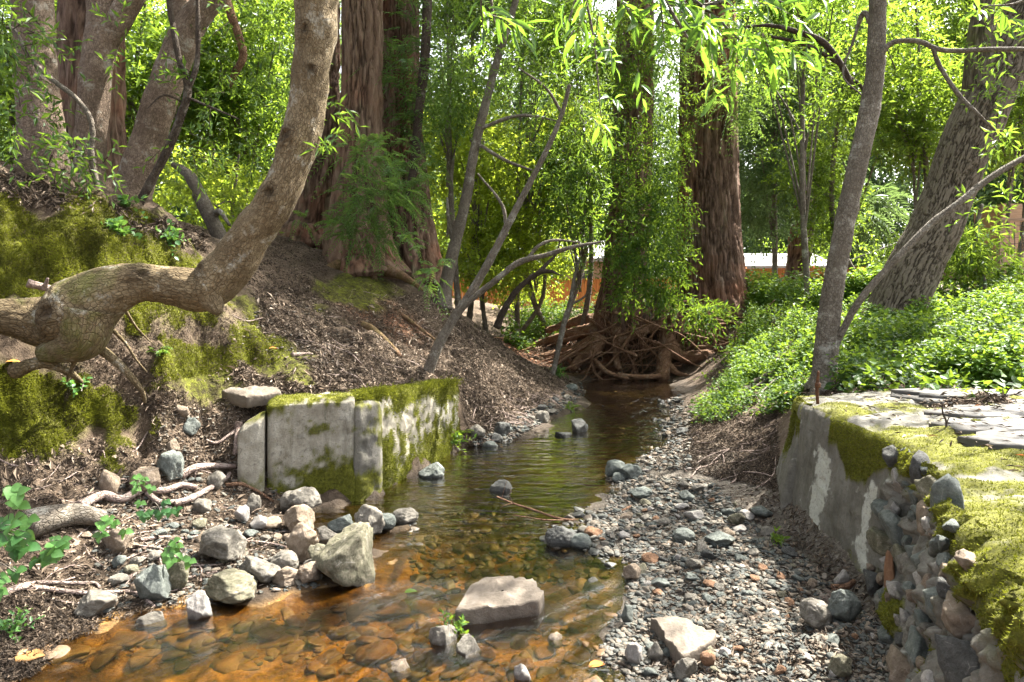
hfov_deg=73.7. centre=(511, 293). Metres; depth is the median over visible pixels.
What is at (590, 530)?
stone
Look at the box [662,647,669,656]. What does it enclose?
cobble
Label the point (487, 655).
cobble
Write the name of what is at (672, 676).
cobble
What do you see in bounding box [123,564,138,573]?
cobble
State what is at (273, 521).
cobble
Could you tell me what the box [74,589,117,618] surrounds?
stone
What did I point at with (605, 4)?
sky
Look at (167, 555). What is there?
bramble
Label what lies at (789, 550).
cobble
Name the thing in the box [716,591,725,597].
cobble
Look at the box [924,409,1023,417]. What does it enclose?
flagstone
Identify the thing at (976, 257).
young tree
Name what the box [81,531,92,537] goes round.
cobble
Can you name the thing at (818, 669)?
cobble
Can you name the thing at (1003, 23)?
overhanging branch
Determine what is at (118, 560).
cobble
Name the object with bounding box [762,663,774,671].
cobble
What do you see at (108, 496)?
driftwood
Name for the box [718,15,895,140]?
branch
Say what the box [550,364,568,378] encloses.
green plant
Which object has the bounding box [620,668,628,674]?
cobble
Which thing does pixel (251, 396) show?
stone slab
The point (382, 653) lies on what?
cobble
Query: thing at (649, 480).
cobble
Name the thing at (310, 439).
concrete block
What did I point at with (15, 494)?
bramble
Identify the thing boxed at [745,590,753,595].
cobble
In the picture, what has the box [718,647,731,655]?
cobble
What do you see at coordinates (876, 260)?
thicket
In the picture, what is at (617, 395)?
water
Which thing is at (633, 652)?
stone
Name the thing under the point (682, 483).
cobble
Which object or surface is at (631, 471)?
stone
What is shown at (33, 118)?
bay tree
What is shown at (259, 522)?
stone
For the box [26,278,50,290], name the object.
stick
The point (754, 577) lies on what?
cobble
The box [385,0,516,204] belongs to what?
slim dark tree
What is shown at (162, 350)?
fern
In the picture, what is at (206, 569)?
cobble
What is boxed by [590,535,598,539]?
cobble
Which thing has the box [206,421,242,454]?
stump root
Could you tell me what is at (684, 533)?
stone
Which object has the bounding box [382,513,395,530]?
stone
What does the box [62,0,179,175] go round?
bay tree
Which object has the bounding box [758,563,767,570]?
cobble
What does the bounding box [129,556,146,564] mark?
cobble
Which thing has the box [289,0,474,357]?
redwood tree
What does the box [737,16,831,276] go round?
leafy tree
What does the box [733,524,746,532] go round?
cobble
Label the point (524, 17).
bay tree
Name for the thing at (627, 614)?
stone
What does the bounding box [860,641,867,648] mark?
cobble
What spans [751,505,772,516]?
stone
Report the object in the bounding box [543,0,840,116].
overhanging branch
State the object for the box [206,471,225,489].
stone
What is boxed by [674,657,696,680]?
stone
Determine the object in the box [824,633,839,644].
cobble
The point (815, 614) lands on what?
stone
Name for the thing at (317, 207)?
redwood tree
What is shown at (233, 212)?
thicket
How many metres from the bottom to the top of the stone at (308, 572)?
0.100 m
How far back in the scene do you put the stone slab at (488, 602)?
3.37 m
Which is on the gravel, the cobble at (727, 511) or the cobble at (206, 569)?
the cobble at (727, 511)
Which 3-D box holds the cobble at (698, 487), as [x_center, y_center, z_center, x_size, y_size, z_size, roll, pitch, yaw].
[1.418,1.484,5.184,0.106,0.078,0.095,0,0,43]
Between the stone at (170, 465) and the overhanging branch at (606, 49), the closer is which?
the overhanging branch at (606, 49)
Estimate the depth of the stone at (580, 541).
4.27 m
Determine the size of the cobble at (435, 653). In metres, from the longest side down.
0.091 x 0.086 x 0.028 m
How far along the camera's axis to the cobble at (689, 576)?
3.68 m
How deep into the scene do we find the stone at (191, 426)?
5.06 m
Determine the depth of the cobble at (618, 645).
3.03 m
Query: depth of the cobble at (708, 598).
3.43 m
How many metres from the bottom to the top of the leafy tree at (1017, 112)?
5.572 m
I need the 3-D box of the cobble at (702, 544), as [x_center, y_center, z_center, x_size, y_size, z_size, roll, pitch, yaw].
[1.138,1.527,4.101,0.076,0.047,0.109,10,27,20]
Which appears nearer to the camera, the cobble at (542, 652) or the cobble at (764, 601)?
the cobble at (542, 652)
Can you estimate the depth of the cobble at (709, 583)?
3.58 m
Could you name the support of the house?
on the ground at (392, 564)
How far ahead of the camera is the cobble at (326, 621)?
3.43 m
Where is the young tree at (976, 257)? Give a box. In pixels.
[938,195,1023,295]
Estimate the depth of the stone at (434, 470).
5.94 m
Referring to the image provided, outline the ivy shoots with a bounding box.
[696,280,1023,390]
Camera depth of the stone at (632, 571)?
3.78 m
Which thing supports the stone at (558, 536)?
on the creek bed stones
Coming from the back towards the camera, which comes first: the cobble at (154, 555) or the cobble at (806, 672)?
the cobble at (154, 555)
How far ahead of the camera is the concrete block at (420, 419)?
6.13 m
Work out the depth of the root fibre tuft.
3.40 m
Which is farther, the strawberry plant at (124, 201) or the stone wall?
the strawberry plant at (124, 201)
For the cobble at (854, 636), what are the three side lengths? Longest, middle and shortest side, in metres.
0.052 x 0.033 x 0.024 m
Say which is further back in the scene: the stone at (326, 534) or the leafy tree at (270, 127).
the leafy tree at (270, 127)
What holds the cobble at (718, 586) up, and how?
on the gravel
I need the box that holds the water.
[26,375,684,681]
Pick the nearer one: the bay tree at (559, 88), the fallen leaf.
the fallen leaf
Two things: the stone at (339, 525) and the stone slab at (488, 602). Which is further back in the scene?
the stone at (339, 525)
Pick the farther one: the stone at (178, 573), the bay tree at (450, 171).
the bay tree at (450, 171)
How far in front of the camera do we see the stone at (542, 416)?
8.24 m
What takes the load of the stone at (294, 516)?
on the ground at (392, 564)
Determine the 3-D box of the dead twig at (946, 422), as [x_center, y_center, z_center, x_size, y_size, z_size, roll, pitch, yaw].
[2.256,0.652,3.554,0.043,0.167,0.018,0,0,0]
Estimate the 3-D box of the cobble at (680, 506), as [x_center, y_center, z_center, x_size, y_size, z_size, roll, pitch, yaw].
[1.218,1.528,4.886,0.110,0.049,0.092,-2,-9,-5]
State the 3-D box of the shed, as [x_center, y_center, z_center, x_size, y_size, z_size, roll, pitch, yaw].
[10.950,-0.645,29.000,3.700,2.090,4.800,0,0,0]
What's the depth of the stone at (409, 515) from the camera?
4.72 m
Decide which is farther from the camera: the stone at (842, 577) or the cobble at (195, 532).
the cobble at (195, 532)
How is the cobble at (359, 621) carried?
on the ground at (392, 564)
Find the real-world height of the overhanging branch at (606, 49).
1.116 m
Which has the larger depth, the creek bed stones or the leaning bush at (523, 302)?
the leaning bush at (523, 302)
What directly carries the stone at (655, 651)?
on the ground at (392, 564)
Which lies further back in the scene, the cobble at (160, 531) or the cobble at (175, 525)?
the cobble at (175, 525)
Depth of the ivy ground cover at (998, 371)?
7.61 m
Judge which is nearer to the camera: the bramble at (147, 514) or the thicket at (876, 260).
the bramble at (147, 514)
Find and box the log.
[18,503,106,537]
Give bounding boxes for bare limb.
[223,0,247,87]
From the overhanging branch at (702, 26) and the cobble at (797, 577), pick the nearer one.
the overhanging branch at (702, 26)
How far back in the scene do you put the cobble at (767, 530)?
4.34 m
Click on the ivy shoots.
(1014, 379)
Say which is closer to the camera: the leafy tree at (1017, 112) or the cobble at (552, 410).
the cobble at (552, 410)
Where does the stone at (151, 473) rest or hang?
on the ground at (392, 564)
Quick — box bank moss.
[0,189,286,471]
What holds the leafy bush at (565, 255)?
on the ground at (392, 564)
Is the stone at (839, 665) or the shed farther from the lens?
the shed
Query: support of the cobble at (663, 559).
on the gravel
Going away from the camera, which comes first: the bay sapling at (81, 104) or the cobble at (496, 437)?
the bay sapling at (81, 104)
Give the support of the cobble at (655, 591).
on the gravel
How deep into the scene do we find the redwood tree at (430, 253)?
11.28 m
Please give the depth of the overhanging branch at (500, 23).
2.36 m
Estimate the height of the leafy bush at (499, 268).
3.228 m
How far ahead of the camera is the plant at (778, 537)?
4.17 m
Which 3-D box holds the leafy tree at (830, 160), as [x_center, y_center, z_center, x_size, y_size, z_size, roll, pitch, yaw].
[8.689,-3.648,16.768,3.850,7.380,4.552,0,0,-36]
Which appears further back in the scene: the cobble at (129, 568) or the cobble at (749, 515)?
the cobble at (749, 515)
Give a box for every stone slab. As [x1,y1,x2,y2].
[222,385,281,407]
[455,576,544,638]
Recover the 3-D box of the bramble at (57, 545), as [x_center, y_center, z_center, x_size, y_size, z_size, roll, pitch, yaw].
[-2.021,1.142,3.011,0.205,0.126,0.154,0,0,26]
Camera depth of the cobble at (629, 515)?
4.77 m
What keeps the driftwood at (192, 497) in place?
on the ground at (392, 564)
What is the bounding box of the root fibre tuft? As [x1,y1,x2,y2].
[810,585,838,604]
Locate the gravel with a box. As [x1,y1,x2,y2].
[561,395,892,681]
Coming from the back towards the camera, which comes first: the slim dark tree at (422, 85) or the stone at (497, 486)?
the slim dark tree at (422, 85)
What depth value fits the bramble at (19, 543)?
2.96 m
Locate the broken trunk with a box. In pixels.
[171,162,230,238]
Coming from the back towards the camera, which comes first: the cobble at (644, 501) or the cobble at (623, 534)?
the cobble at (644, 501)
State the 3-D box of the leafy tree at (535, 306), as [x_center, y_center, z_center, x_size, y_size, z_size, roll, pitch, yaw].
[0.663,-1.916,15.636,3.654,6.130,3.646,0,0,0]
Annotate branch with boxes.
[466,0,552,59]
[493,232,561,328]
[525,0,659,153]
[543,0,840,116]
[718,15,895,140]
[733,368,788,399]
[958,0,1023,40]
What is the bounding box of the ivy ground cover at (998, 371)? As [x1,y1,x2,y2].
[500,260,1023,423]
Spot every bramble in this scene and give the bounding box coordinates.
[0,483,40,547]
[0,517,41,562]
[0,562,27,600]
[28,535,72,569]
[91,514,133,543]
[130,473,156,508]
[136,499,182,522]
[157,537,196,569]
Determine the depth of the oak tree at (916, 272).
8.75 m
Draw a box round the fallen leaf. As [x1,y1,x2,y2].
[589,660,603,666]
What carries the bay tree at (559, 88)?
on the ground at (392, 564)
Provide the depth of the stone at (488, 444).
7.10 m
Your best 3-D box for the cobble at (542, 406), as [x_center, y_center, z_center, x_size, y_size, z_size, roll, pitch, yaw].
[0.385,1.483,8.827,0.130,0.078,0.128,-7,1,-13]
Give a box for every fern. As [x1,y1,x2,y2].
[146,346,172,356]
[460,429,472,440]
[563,401,582,411]
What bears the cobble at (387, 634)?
on the creek bed stones
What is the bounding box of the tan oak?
[803,0,1023,395]
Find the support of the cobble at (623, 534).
on the gravel
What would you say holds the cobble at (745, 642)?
on the gravel
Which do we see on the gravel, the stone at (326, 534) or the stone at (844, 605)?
the stone at (844, 605)
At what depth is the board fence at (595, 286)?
24.94 m
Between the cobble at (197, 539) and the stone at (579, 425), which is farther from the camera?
the stone at (579, 425)
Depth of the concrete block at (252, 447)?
5.04 m
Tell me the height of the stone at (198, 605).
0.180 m
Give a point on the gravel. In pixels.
(611, 650)
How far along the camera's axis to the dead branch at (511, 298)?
10.66 m
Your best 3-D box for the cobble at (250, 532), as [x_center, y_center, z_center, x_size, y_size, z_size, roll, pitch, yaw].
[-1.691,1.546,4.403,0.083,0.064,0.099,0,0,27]
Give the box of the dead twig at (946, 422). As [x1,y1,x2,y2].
[941,402,949,426]
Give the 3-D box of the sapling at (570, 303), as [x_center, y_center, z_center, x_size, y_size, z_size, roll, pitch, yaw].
[1.202,0.327,11.448,0.945,2.267,0.772,0,0,44]
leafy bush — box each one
[439,188,560,332]
[479,199,598,334]
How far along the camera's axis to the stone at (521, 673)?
2.83 m
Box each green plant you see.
[0,606,44,642]
[61,375,92,396]
[437,608,468,638]
[451,428,476,461]
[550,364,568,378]
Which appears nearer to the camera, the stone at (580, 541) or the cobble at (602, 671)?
the cobble at (602, 671)
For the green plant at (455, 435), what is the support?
attached to the concrete block at (420, 419)
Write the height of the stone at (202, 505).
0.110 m
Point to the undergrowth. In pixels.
(779, 249)
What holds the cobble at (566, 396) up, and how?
on the ground at (392, 564)
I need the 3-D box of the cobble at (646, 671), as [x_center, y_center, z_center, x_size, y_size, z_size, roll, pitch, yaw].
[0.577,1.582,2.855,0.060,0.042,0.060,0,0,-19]
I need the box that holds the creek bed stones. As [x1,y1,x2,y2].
[12,387,681,681]
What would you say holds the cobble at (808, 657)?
on the gravel
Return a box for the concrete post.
[353,399,382,504]
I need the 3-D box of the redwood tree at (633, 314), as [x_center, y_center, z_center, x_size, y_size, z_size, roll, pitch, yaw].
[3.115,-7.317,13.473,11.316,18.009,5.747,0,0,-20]
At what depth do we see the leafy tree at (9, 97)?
10.81 m
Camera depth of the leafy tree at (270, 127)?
13.43 m
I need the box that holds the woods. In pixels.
[0,0,1023,278]
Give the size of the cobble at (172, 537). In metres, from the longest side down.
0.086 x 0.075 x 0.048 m
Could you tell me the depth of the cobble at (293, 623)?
3.41 m
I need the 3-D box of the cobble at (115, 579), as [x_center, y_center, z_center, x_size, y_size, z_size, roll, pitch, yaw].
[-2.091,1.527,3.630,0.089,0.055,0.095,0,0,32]
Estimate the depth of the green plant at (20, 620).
3.09 m
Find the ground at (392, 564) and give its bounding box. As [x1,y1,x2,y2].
[0,158,1023,681]
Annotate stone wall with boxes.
[776,371,1023,681]
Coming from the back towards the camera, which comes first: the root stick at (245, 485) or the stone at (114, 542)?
the root stick at (245, 485)
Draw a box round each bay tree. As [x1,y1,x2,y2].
[0,0,127,212]
[0,0,368,402]
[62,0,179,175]
[115,0,337,200]
[419,0,508,306]
[454,0,616,337]
[507,27,617,330]
[521,83,612,342]
[699,0,907,302]
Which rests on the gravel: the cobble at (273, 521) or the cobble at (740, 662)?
the cobble at (740, 662)
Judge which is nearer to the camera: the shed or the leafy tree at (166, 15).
the leafy tree at (166, 15)
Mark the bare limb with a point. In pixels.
(243, 55)
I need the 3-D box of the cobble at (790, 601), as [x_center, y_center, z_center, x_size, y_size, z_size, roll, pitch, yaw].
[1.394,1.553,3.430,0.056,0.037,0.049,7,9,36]
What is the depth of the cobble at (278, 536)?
4.37 m
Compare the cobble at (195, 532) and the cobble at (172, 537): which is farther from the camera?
the cobble at (195, 532)
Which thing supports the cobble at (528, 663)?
on the creek bed stones
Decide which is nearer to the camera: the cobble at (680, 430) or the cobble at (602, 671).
the cobble at (602, 671)
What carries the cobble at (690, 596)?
on the gravel
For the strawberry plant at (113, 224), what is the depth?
5.66 m
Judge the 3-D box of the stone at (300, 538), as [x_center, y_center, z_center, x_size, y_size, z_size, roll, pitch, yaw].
[-1.237,1.467,4.058,0.198,0.230,0.196,0,0,0]
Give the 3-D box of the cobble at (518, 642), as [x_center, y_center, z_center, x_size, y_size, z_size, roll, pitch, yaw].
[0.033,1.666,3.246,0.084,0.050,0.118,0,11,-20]
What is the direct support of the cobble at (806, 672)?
on the gravel
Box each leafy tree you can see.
[0,0,148,163]
[0,0,270,189]
[55,0,341,229]
[156,0,294,222]
[419,0,604,308]
[422,83,554,319]
[466,91,612,335]
[665,0,934,280]
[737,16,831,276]
[753,0,963,277]
[828,0,963,207]
[849,0,1004,284]
[930,11,1023,267]
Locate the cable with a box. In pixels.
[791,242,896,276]
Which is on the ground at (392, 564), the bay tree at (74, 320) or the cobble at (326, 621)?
the bay tree at (74, 320)
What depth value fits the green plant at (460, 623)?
3.21 m
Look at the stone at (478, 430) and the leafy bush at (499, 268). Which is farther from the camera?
the leafy bush at (499, 268)
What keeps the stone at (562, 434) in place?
on the ground at (392, 564)
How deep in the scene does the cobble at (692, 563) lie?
3.82 m
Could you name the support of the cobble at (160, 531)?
on the bank rubble
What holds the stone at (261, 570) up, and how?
on the ground at (392, 564)
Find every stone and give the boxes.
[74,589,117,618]
[98,469,119,493]
[101,526,133,553]
[129,466,160,491]
[133,564,171,599]
[135,611,167,629]
[156,450,183,480]
[166,555,190,591]
[167,438,179,450]
[175,405,189,416]
[182,417,200,435]
[186,590,211,623]
[193,498,211,512]
[198,524,246,560]
[204,568,257,604]
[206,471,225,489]
[234,505,249,521]
[239,555,280,582]
[246,493,260,512]
[249,515,266,528]
[270,550,298,568]
[272,566,298,587]
[280,486,321,510]
[283,504,314,532]
[285,522,318,562]
[297,561,320,583]
[308,543,324,560]
[317,526,336,544]
[327,514,353,532]
[354,504,384,533]
[358,677,384,681]
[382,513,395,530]
[386,658,410,681]
[393,507,417,524]
[419,462,444,483]
[429,624,458,656]
[456,633,481,664]
[469,424,484,437]
[482,441,497,451]
[489,479,511,499]
[494,422,509,435]
[514,664,532,681]
[535,410,548,422]
[545,525,574,547]
[547,631,562,648]
[555,432,571,439]
[570,533,591,550]
[571,418,587,438]
[583,577,604,590]
[584,526,602,535]
[605,459,624,475]
[620,464,641,478]
[621,604,632,621]
[623,563,640,579]
[625,642,641,663]
[629,486,651,498]
[647,641,662,660]
[651,577,670,587]
[672,527,694,541]
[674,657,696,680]
[683,510,703,519]
[700,649,715,666]
[705,531,734,547]
[728,513,744,524]
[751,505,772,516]
[799,598,832,629]
[807,578,817,588]
[827,589,861,621]
[828,653,851,676]
[833,569,849,583]
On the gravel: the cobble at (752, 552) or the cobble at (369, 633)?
the cobble at (752, 552)
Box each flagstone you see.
[890,393,1023,405]
[891,388,1020,398]
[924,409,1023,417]
[929,417,1023,434]
[943,403,1023,414]
[957,430,1023,449]
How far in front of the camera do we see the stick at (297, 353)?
6.20 m
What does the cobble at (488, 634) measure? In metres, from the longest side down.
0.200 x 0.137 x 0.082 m
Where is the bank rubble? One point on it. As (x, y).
(314, 585)
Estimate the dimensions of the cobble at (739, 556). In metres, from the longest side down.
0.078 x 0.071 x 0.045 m
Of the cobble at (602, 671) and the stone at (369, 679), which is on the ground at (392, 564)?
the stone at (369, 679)
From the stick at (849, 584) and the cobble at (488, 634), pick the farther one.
the stick at (849, 584)
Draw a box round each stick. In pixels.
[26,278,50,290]
[139,534,198,541]
[225,482,273,501]
[290,352,312,356]
[830,579,855,590]
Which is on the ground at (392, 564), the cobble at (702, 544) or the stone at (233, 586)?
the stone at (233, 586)
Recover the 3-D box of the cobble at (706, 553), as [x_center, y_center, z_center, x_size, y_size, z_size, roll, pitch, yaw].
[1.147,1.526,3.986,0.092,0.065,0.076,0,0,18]
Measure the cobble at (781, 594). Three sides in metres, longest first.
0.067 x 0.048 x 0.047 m
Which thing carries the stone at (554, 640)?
on the creek bed stones
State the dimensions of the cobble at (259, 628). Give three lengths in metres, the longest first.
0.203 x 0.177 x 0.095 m
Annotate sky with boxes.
[0,0,1019,273]
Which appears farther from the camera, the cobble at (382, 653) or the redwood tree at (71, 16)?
the redwood tree at (71, 16)
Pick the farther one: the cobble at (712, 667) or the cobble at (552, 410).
the cobble at (552, 410)
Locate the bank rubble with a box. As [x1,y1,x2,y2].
[83,294,584,613]
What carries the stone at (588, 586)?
on the creek bed stones
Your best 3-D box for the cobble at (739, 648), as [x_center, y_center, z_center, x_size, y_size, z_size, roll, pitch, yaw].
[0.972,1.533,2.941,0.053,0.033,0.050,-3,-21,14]
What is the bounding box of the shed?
[744,253,826,269]
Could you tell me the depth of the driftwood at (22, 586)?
3.45 m
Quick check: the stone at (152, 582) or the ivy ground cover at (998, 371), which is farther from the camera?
the ivy ground cover at (998, 371)
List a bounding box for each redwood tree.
[56,0,126,179]
[277,0,340,249]
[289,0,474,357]
[382,0,442,293]
[511,0,774,381]
[585,0,798,316]
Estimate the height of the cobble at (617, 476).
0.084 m
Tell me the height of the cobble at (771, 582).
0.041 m
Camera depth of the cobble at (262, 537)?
4.36 m
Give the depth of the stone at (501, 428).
7.46 m
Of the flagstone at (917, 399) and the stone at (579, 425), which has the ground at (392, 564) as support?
the stone at (579, 425)
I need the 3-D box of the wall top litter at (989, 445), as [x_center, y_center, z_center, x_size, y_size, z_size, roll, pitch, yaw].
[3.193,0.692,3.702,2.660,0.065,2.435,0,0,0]
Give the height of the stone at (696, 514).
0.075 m
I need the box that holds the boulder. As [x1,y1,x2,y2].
[316,522,375,587]
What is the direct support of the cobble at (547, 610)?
on the creek bed stones
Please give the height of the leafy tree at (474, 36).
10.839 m
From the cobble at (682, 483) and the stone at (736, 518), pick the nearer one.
the stone at (736, 518)
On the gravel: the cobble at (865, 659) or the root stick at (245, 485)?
the cobble at (865, 659)
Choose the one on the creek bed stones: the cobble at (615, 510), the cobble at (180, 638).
the cobble at (180, 638)
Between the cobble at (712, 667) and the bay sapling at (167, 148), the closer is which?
the cobble at (712, 667)
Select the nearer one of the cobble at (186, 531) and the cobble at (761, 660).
the cobble at (761, 660)
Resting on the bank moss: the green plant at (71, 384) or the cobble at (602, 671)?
the green plant at (71, 384)
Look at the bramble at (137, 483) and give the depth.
4.04 m
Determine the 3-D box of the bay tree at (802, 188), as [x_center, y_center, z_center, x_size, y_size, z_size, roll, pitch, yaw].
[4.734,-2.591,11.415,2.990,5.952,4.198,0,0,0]
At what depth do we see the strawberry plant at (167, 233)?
6.01 m
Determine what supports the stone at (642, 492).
on the ground at (392, 564)
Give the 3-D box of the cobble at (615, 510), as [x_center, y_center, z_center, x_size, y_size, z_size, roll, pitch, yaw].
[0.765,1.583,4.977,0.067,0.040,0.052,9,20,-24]
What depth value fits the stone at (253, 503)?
4.75 m
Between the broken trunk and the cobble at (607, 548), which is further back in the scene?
the broken trunk
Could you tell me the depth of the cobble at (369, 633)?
3.33 m
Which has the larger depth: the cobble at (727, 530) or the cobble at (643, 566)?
the cobble at (727, 530)
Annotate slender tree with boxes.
[420,0,618,309]
[424,50,655,373]
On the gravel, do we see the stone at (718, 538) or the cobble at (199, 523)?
the stone at (718, 538)
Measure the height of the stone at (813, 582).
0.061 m
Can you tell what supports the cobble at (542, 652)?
on the creek bed stones
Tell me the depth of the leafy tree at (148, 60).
12.98 m
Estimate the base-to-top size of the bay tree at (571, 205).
5.542 m
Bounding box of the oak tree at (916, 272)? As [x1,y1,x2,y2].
[857,0,1023,328]
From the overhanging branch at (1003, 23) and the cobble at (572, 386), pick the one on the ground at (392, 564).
the cobble at (572, 386)
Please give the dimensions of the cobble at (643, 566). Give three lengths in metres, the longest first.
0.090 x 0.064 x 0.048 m
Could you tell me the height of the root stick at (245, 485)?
0.150 m
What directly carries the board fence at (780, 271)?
on the ground at (392, 564)
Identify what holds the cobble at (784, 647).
on the ground at (392, 564)
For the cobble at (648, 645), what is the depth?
3.02 m
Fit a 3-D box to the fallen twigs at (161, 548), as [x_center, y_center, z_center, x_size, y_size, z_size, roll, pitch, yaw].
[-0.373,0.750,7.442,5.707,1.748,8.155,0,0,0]
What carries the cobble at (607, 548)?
on the ground at (392, 564)
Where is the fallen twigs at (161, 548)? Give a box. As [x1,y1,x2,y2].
[0,284,778,603]
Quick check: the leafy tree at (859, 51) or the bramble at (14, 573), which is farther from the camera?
the leafy tree at (859, 51)
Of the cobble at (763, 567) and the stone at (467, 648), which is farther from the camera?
the cobble at (763, 567)
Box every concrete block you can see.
[237,410,266,490]
[266,391,354,501]
[330,371,463,496]
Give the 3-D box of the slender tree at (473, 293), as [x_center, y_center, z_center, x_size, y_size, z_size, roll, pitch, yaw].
[0.226,-0.946,7.763,2.588,3.954,1.430,0,0,0]
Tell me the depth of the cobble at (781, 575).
3.65 m
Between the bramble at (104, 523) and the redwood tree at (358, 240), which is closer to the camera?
the bramble at (104, 523)
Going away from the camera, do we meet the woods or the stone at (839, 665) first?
the stone at (839, 665)
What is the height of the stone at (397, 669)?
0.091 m
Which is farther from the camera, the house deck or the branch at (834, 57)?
the house deck
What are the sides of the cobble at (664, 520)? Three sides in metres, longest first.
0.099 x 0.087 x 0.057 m
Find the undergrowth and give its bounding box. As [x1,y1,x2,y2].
[153,193,973,279]
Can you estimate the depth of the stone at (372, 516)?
4.45 m
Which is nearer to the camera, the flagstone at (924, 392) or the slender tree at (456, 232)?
the flagstone at (924, 392)
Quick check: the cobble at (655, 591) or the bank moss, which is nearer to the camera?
the cobble at (655, 591)
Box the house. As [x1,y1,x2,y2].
[558,240,604,278]
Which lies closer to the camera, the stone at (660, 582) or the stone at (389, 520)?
the stone at (660, 582)
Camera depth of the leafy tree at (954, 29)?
16.33 m
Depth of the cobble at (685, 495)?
5.08 m
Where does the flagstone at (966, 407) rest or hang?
on the stone wall
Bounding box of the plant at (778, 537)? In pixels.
[770,526,790,546]
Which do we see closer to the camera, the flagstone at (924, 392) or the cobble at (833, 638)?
the cobble at (833, 638)
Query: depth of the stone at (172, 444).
4.84 m
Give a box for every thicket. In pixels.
[153,144,284,233]
[860,224,1023,287]
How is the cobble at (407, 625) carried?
on the creek bed stones
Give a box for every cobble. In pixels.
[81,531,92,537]
[107,573,129,585]
[111,555,126,567]
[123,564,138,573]
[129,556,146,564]
[147,550,162,560]
[150,528,167,535]
[165,522,178,528]
[167,535,180,542]
[177,631,197,641]
[180,529,189,533]
[190,530,200,533]
[191,517,206,528]
[193,530,203,542]
[202,567,210,571]
[243,529,258,536]
[249,618,284,641]
[260,534,270,541]
[264,515,281,528]
[272,533,281,539]
[286,614,305,627]
[320,614,341,626]
[352,618,369,624]
[354,639,396,665]
[361,630,375,636]
[374,600,410,617]
[377,630,397,639]
[394,618,414,631]
[411,599,434,613]
[412,635,428,645]
[423,649,442,659]
[475,629,501,640]
[476,646,495,661]
[491,432,502,442]
[508,658,534,671]
[510,634,528,649]
[526,628,540,634]
[533,646,555,659]
[537,404,546,409]
[543,599,554,621]
[546,408,556,413]
[562,394,569,400]
[566,383,577,390]
[568,621,588,633]
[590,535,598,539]
[597,668,610,674]
[601,546,609,550]
[612,472,625,481]
[613,508,621,512]
[615,643,624,648]
[618,530,629,538]
[620,512,632,519]
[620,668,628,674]
[639,499,650,505]
[639,562,646,573]
[640,514,649,521]
[641,552,658,562]
[641,667,659,676]
[645,642,652,649]
[646,478,655,482]
[652,589,662,594]
[656,517,670,525]
[658,556,668,561]
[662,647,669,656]
[668,673,676,680]
[674,503,689,509]
[676,427,688,434]
[677,479,689,487]
[679,490,694,500]
[684,593,696,600]
[685,558,701,568]
[685,572,699,580]
[691,484,706,491]
[696,540,707,551]
[700,526,706,532]
[700,549,716,559]
[702,580,716,587]
[702,594,713,602]
[709,665,718,672]
[714,582,723,590]
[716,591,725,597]
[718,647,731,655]
[721,508,733,514]
[722,527,734,535]
[732,645,743,651]
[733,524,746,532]
[734,553,747,561]
[736,660,748,666]
[739,509,754,520]
[741,639,749,646]
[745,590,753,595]
[746,548,759,556]
[750,574,759,580]
[756,657,765,663]
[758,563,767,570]
[759,599,768,606]
[760,526,774,535]
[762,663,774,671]
[767,579,776,587]
[775,665,785,674]
[776,571,785,579]
[776,591,786,597]
[778,643,787,649]
[781,546,797,556]
[784,597,794,605]
[791,574,804,581]
[801,670,809,677]
[802,652,812,661]
[815,667,822,672]
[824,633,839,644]
[851,633,858,639]
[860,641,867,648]
[863,657,872,663]
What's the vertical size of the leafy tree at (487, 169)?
5.469 m
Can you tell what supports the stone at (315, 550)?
in the water
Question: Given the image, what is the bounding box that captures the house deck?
[941,204,1023,285]
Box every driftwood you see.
[3,580,155,607]
[75,482,197,504]
[174,472,231,506]
[182,463,236,478]
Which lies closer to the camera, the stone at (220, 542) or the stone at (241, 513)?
the stone at (220, 542)
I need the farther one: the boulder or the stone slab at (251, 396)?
the stone slab at (251, 396)
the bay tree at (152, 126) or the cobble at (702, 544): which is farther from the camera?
the bay tree at (152, 126)
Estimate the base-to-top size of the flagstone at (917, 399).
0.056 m
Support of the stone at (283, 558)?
on the ground at (392, 564)
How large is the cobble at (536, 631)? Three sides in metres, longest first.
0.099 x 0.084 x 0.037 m
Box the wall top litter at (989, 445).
[784,387,1023,476]
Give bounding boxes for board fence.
[452,277,675,308]
[745,266,874,282]
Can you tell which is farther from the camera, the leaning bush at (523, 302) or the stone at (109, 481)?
the leaning bush at (523, 302)
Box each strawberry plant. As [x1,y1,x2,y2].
[100,216,145,240]
[115,194,147,218]
[155,219,190,259]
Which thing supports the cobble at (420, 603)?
on the creek bed stones
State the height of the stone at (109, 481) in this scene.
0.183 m
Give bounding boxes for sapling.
[0,0,100,201]
[134,0,248,204]
[550,245,614,374]
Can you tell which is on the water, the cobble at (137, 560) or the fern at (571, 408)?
the fern at (571, 408)
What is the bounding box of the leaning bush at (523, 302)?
[492,271,562,317]
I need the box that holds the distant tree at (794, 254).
[737,0,918,283]
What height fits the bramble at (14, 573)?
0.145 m

